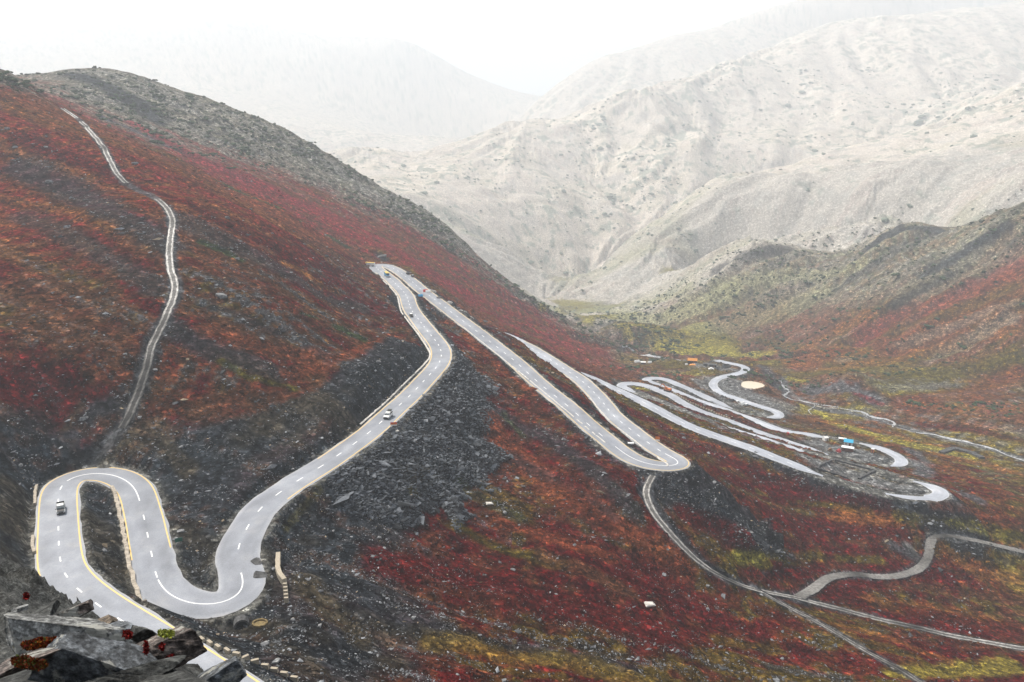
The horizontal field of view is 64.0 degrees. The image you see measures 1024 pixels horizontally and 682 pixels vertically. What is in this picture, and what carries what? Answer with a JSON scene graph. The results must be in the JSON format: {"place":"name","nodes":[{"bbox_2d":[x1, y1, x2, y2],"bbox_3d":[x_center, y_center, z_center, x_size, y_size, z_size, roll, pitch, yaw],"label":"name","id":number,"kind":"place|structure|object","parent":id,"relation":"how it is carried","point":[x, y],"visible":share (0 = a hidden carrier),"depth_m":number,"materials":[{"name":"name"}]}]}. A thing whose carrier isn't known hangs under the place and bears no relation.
{"place":"outdoors","nodes":[
{"label":"outdoors","id":0,"kind":"place"},
{"bbox_2d":[0,552,207,681],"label":"rocky ground","id":1,"kind":"structure","parent":0,"point":[17,581],"depth_m":10.27,"materials":[{"name":"grey stone"}]},
{"bbox_2d":[11,604,27,612],"bbox_3d":[-3.918,2.135,6.524,0.123,0.040,0.139,-11,-4,-33],"label":"boulder","id":2,"kind":"object","parent":1,"relation":"on","point":[21,608],"visible":0.88,"depth_m":6.50,"materials":[{"name":"grey stone"}]},
{"bbox_2d":[23,591,30,599],"bbox_3d":[-4.735,2.489,7.991,0.080,0.113,0.252,-10,19,-32],"label":"red plant","id":3,"kind":"object","parent":1,"relation":"on","point":[26,595],"visible":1,"depth_m":7.95,"materials":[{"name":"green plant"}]},
{"bbox_2d":[20,635,59,651],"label":"ground plants","id":4,"kind":"object","parent":1,"relation":"on","point":[36,643],"visible":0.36,"depth_m":3.93,"materials":[{"name":"brown plant"}]},
{"bbox_2d":[4,612,132,654],"bbox_3d":[-2.379,1.575,4.380,0.629,0.194,0.418,13,-15,-31],"label":"boulder","id":5,"kind":"object","parent":1,"relation":"on","point":[19,628],"visible":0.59,"depth_m":4.27,"materials":[{"name":"grey stone"}]},
{"bbox_2d":[55,599,93,616],"bbox_3d":[-3.423,2.109,6.264,0.482,0.106,0.391,-23,1,-38],"label":"boulder","id":6,"kind":"object","parent":1,"relation":"on","point":[83,608],"visible":0.53,"depth_m":6.18,"materials":[{"name":"grey stone"}]},
{"bbox_2d":[30,600,59,614],"bbox_3d":[-3.544,2.060,6.093,0.391,0.075,0.517,-32,7,-40],"label":"boulder","id":7,"kind":"object","parent":6,"relation":"on","point":[51,608],"visible":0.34,"depth_m":6.11,"materials":[{"name":"grey stone"}]},
{"bbox_2d":[27,632,156,681],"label":"boulder","id":8,"kind":"object","parent":1,"relation":"on","point":[80,657],"visible":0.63,"depth_m":3.64,"materials":[{"name":"grey stone"}]},
{"bbox_2d":[0,647,60,677],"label":"boulder","id":9,"kind":"object","parent":8,"relation":"on","point":[7,668],"visible":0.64,"depth_m":3.56,"materials":[{"name":"beige stone"}]},
{"bbox_2d":[10,653,48,671],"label":"ground plants","id":10,"kind":"object","parent":9,"relation":"on","point":[25,661],"visible":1,"depth_m":3.42,"materials":[{"name":"red plant"}]},
{"bbox_2d":[97,614,117,623],"bbox_3d":[-2.592,1.766,5.055,0.291,0.059,0.334,-20,-2,-25],"label":"boulder","id":11,"kind":"object","parent":1,"relation":"on","point":[108,618],"visible":0.33,"depth_m":5.02,"materials":[{"name":"brown stone"}]},
{"bbox_2d":[109,621,134,630],"bbox_3d":[-2.272,1.641,4.558,0.368,0.099,0.352,-4,-10,-34],"label":"boulder","id":12,"kind":"object","parent":1,"relation":"on","point":[127,625],"visible":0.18,"depth_m":4.55,"materials":[{"name":"grey stone"}]},
{"bbox_2d":[122,629,132,639],"bbox_3d":[-1.896,1.453,4.044,0.056,0.068,0.132,-7,17,-24],"label":"red plant","id":13,"kind":"object","parent":1,"relation":"on","point":[126,634],"visible":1,"depth_m":4.02,"materials":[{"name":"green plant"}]},
{"bbox_2d":[85,655,185,681],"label":"boulder","id":14,"kind":"object","parent":1,"relation":"on","point":[140,673],"visible":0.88,"depth_m":3.32,"materials":[{"name":"grey stone"}]},
{"bbox_2d":[143,640,150,655],"bbox_3d":[-1.584,1.330,3.546,0.035,0.072,0.129,-7,17,-25],"label":"red plant","id":15,"kind":"object","parent":14,"relation":"on","point":[146,649],"visible":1,"depth_m":3.53,"materials":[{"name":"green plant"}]},
{"bbox_2d":[157,642,164,651],"bbox_3d":[-1.538,1.343,3.592,0.036,0.083,0.120,-10,19,-33],"label":"red plant","id":16,"kind":"object","parent":14,"relation":"on","point":[161,646],"visible":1,"depth_m":3.56,"materials":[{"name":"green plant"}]},
{"bbox_2d":[131,625,156,642],"bbox_3d":[-1.894,1.502,4.188,0.120,0.097,0.170,39,-24,-20],"label":"boulder","id":17,"kind":"object","parent":1,"relation":"on","point":[139,634],"visible":0.61,"depth_m":4.12,"materials":[{"name":"grey stone"}]},
{"bbox_2d":[135,626,206,668],"bbox_3d":[-1.719,1.549,4.013,0.425,0.207,0.439,-21,-5,-22],"label":"boulder","id":18,"kind":"object","parent":1,"relation":"on","point":[188,643],"visible":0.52,"depth_m":3.90,"materials":[{"name":"grey stone"}]},
{"bbox_2d":[157,628,174,638],"bbox_3d":[-1.586,1.347,3.766,0.078,0.081,0.144,-11,19,-33],"label":"lichen","id":19,"kind":"object","parent":18,"relation":"on","point":[167,633],"visible":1,"depth_m":3.76,"materials":[{"name":"green plant"}]},
{"bbox_2d":[197,656,246,681],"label":"boulder","id":20,"kind":"object","parent":1,"relation":"on","point":[232,669],"visible":0.94,"depth_m":3.50,"materials":[{"name":"grey stone"}]},
{"bbox_2d":[60,108,178,428],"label":"track","id":21,"kind":"structure","parent":0,"point":[143,376],"depth_m":316.95,"materials":[{"name":"grey gravel"}]},
{"bbox_2d":[0,0,795,95],"label":"sky","id":22,"kind":"structure","parent":0,"point":[524,46],"materials":[{"name":"white"}]},
{"bbox_2d":[34,264,948,681],"bbox_3d":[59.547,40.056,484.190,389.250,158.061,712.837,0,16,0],"label":"road","id":23,"kind":"structure","parent":0,"point":[234,564],"depth_m":236.54,"materials":[{"name":"grey asphalt"}]},
{"bbox_2d":[31,535,35,553],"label":"parapet wall","id":24,"kind":"structure","parent":23,"relation":"on","point":[32,544],"depth_m":197.29,"materials":[{"name":"white concrete"}]},
{"bbox_2d":[33,484,37,505],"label":"parapet wall","id":25,"kind":"structure","parent":23,"relation":"on","point":[35,495],"depth_m":228.72,"materials":[{"name":"white concrete"}]},
{"bbox_2d":[55,501,65,514],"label":"pickup truck","id":26,"kind":"object","parent":23,"relation":"on","point":[60,507],"visible":1,"depth_m":216.69,"materials":[{"name":"silver metal"}]},
{"bbox_2d":[110,485,146,602],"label":"parapet wall","id":27,"kind":"structure","parent":23,"relation":"on","point":[131,571],"depth_m":206.79,"materials":[{"name":"beige concrete"}]},
{"bbox_2d":[251,557,261,564],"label":"boulder","id":28,"kind":"object","parent":23,"relation":"on","point":[256,561],"visible":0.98,"depth_m":201.40,"materials":[{"name":"grey stone"}]},
{"bbox_2d":[253,571,266,577],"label":"boulder","id":29,"kind":"object","parent":23,"relation":"on","point":[259,574],"visible":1,"depth_m":195.50,"materials":[{"name":"grey stone"}]},
{"bbox_2d":[36,267,688,681],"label":"edge marking","id":30,"kind":"object","parent":23,"relation":"on","point":[312,481],"visible":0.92,"depth_m":245.31,"materials":[{"name":"yellow paint"}]},
{"bbox_2d":[365,262,374,266],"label":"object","id":31,"kind":"object","parent":23,"relation":"on","point":[370,263],"visible":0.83,"depth_m":635.83,"materials":[{"name":"beige metal"}]},
{"bbox_2d":[383,409,392,418],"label":"off road car","id":32,"kind":"object","parent":23,"relation":"on","point":[388,413],"visible":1,"depth_m":298.58,"materials":[{"name":"white metal"}]},
{"bbox_2d":[360,280,430,424],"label":"drain channel","id":33,"kind":"object","parent":23,"relation":"on","point":[387,400],"visible":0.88,"depth_m":356.24,"materials":[{"name":"grey concrete"}]},
{"bbox_2d":[58,268,811,620],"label":"lane marking","id":34,"kind":"object","parent":23,"relation":"on","point":[276,494],"visible":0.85,"depth_m":230.97,"materials":[{"name":"white paint"}]},
{"bbox_2d":[463,327,605,442],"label":"road marking","id":35,"kind":"object","parent":23,"relation":"on","point":[537,386],"visible":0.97,"depth_m":397.37,"materials":[{"name":"white paint"}]},
{"bbox_2d":[590,398,609,420],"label":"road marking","id":36,"kind":"object","parent":23,"relation":"on","point":[599,409],"visible":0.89,"depth_m":411.55,"materials":[{"name":"white paint"}]},
{"bbox_2d":[617,427,642,446],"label":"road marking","id":37,"kind":"object","parent":23,"relation":"on","point":[618,428],"visible":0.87,"depth_m":372.26,"materials":[{"name":"white paint"}]},
{"bbox_2d":[659,384,671,391],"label":"excavator","id":38,"kind":"object","parent":23,"relation":"on","point":[667,389],"visible":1,"depth_m":621.75,"materials":[{"name":"metal"}]},
{"bbox_2d":[0,0,1023,681],"bbox_3d":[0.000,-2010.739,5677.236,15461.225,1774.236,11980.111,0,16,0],"label":"hillside","id":39,"kind":"structure","parent":0,"point":[394,104],"depth_m":567.59,"materials":[{"name":"red plant"}]},
{"bbox_2d":[3,77,18,81],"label":"juniper shrub","id":40,"kind":"object","parent":39,"relation":"on","point":[12,79],"visible":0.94,"depth_m":555.48,"materials":[{"name":"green plant"}]},
{"bbox_2d":[79,416,87,420],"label":"boulder","id":41,"kind":"object","parent":39,"relation":"on","point":[82,418],"visible":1,"depth_m":259.06,"materials":[{"name":"grey stone"}]},
{"bbox_2d":[152,103,168,105],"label":"juniper shrub","id":42,"kind":"object","parent":39,"relation":"on","point":[156,104],"visible":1,"depth_m":848.34,"materials":[{"name":"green plant"}]},
{"bbox_2d":[175,537,182,543],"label":"road sign","id":43,"kind":"object","parent":39,"relation":"on","point":[178,539],"visible":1,"depth_m":208.80,"materials":[{"name":"green metal"}]},
{"bbox_2d":[206,639,212,646],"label":"edge block","id":44,"kind":"structure","parent":39,"relation":"on","point":[209,642],"depth_m":148.76,"materials":[{"name":"concrete"}]},
{"bbox_2d":[214,643,221,650],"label":"edge block","id":45,"kind":"structure","parent":39,"relation":"on","point":[217,646],"depth_m":147.26,"materials":[{"name":"concrete"}]},
{"bbox_2d":[215,293,226,298],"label":"boulder","id":46,"kind":"object","parent":39,"relation":"on","point":[221,295],"visible":1,"depth_m":326.93,"materials":[{"name":"grey stone"}]},
{"bbox_2d":[223,647,230,653],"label":"edge block","id":47,"kind":"structure","parent":39,"relation":"on","point":[226,650],"depth_m":145.91,"materials":[{"name":"concrete"}]},
{"bbox_2d":[232,651,240,656],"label":"edge block","id":48,"kind":"structure","parent":39,"relation":"on","point":[236,653],"depth_m":144.69,"materials":[{"name":"concrete"}]},
{"bbox_2d":[233,614,249,627],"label":"culvert","id":49,"kind":"object","parent":39,"relation":"on","point":[240,620],"visible":1,"depth_m":177.82,"materials":[{"name":"grey concrete"}]},
{"bbox_2d":[241,654,249,660],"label":"edge block","id":50,"kind":"structure","parent":39,"relation":"on","point":[246,657],"depth_m":144.98,"materials":[{"name":"concrete"}]},
{"bbox_2d":[251,658,258,663],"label":"edge block","id":51,"kind":"structure","parent":39,"relation":"on","point":[255,660],"depth_m":147.20,"materials":[{"name":"concrete"}]},
{"bbox_2d":[252,618,267,628],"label":"basin","id":52,"kind":"object","parent":39,"relation":"on","point":[259,623],"visible":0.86,"depth_m":177.80,"materials":[{"name":"beige concrete"}]},
{"bbox_2d":[261,663,269,669],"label":"edge block","id":53,"kind":"structure","parent":39,"relation":"on","point":[266,666],"depth_m":146.98,"materials":[{"name":"concrete"}]},
{"bbox_2d":[261,641,269,645],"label":"boulder","id":54,"kind":"object","parent":39,"relation":"on","point":[266,643],"visible":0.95,"depth_m":165.84,"materials":[{"name":"grey stone"}]},
{"bbox_2d":[270,667,278,672],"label":"edge block","id":55,"kind":"structure","parent":39,"relation":"on","point":[274,669],"depth_m":146.97,"materials":[{"name":"concrete"}]},
{"bbox_2d":[271,658,280,663],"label":"boulder","id":56,"kind":"object","parent":39,"relation":"on","point":[276,660],"visible":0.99,"depth_m":152.09,"materials":[{"name":"white stone"}]},
{"bbox_2d":[275,552,286,584],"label":"retaining wall","id":57,"kind":"structure","parent":39,"relation":"on","point":[282,578],"depth_m":196.93,"materials":[{"name":"concrete"}]},
{"bbox_2d":[280,671,288,677],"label":"edge block","id":58,"kind":"structure","parent":39,"relation":"on","point":[284,674],"depth_m":146.67,"materials":[{"name":"concrete"}]},
{"bbox_2d":[290,675,298,681],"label":"edge block","id":59,"kind":"structure","parent":39,"relation":"on","point":[294,678],"depth_m":146.59,"materials":[{"name":"concrete"}]},
{"bbox_2d":[377,254,386,257],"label":"boulder","id":60,"kind":"object","parent":39,"relation":"on","point":[382,256],"visible":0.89,"depth_m":670.66,"materials":[{"name":"grey stone"}]},
{"bbox_2d":[325,346,595,531],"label":"slate rubble","id":61,"kind":"object","parent":39,"relation":"on","point":[405,503],"visible":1,"depth_m":281.81,"materials":[{"name":"stone"}]},
{"bbox_2d":[0,99,1022,681],"bbox_3d":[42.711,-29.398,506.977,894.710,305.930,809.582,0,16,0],"label":"scree stones","id":62,"kind":"object","parent":39,"relation":"on","point":[356,575],"visible":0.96,"depth_m":265.20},
{"bbox_2d":[0,70,1023,681],"bbox_3d":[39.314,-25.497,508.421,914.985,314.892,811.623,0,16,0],"label":"heath tufts","id":63,"kind":"object","parent":39,"relation":"on","point":[330,534],"visible":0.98,"depth_m":317.98,"materials":[{"name":"red plant"}]},
{"bbox_2d":[0,66,1023,417],"bbox_3d":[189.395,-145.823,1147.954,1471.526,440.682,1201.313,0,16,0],"label":"shrubs","id":64,"kind":"object","parent":39,"relation":"on","point":[562,316],"visible":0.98,"depth_m":919.88,"materials":[{"name":"green plant"}]},
{"bbox_2d":[644,601,655,606],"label":"boulder","id":65,"kind":"object","parent":39,"relation":"on","point":[649,604],"visible":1,"depth_m":258.70,"materials":[{"name":"white stone"}]},
{"bbox_2d":[333,58,1023,313],"bbox_3d":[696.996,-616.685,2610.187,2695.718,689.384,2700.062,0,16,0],"label":"shrubs","id":66,"kind":"object","parent":39,"relation":"on","point":[919,121],"visible":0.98,"depth_m":2756.98,"materials":[{"name":"grey plant"}]},
{"bbox_2d":[687,358,696,363],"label":"shed","id":67,"kind":"structure","parent":39,"relation":"on","point":[691,360],"depth_m":850.92,"materials":[{"name":"orange metal"}]},
{"bbox_2d":[722,364,730,367],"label":"stone enclosure","id":68,"kind":"object","parent":39,"relation":"on","point":[726,365],"visible":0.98,"depth_m":817.92,"materials":[{"name":"grey stone"}]},
{"bbox_2d":[743,369,757,374],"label":"juniper shrub","id":69,"kind":"object","parent":39,"relation":"on","point":[754,373],"visible":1,"depth_m":790.71,"materials":[{"name":"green plant"}]},
{"bbox_2d":[822,436,828,440],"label":"hut","id":70,"kind":"object","parent":39,"relation":"on","point":[825,438],"visible":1,"depth_m":558.73,"materials":[{"name":"white fabric"}]},
{"bbox_2d":[817,459,875,478],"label":"stone foundation","id":71,"kind":"object","parent":39,"relation":"on","point":[853,464],"visible":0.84,"depth_m":450.08,"materials":[{"name":"grey stone"}]},
{"bbox_2d":[841,445,853,451],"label":"hut","id":72,"kind":"object","parent":39,"relation":"on","point":[847,448],"visible":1,"depth_m":533.38,"materials":[{"name":"white metal"}]},
{"bbox_2d":[844,438,853,445],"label":"hut","id":73,"kind":"object","parent":39,"relation":"on","point":[848,442],"visible":0.77,"depth_m":546.50,"materials":[{"name":"blue metal"}]},
{"bbox_2d":[905,401,921,405],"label":"juniper shrub","id":74,"kind":"object","parent":39,"relation":"on","point":[915,403],"visible":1,"depth_m":690.69,"materials":[{"name":"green plant"}]},
{"bbox_2d":[938,447,984,458],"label":"stone wall","id":75,"kind":"structure","parent":39,"relation":"on","point":[950,449],"depth_m":572.90,"materials":[{"name":"grey stone"}]},
{"bbox_2d":[622,345,676,359],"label":"stream","id":76,"kind":"structure","parent":0,"point":[649,355],"depth_m":906.74,"materials":[{"name":"liquid"}]},
{"bbox_2d":[741,381,764,388],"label":"round clearing","id":77,"kind":"structure","parent":0,"point":[750,384],"depth_m":746.51,"materials":[{"name":"soil"}]},
{"bbox_2d":[642,475,1023,649],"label":"track","id":78,"kind":"structure","parent":0,"point":[656,515],"depth_m":316.01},
{"bbox_2d":[753,587,921,681],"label":"track","id":79,"kind":"structure","parent":0,"point":[908,674],"depth_m":285.86,"materials":[{"name":"grey gravel"}]},
{"bbox_2d":[780,380,1023,460],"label":"stream","id":80,"kind":"structure","parent":0,"point":[894,423],"depth_m":648.18,"materials":[{"name":"liquid"}]},
{"bbox_2d":[795,534,1023,598],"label":"track","id":81,"kind":"structure","parent":0,"point":[820,583],"depth_m":365.68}
]}

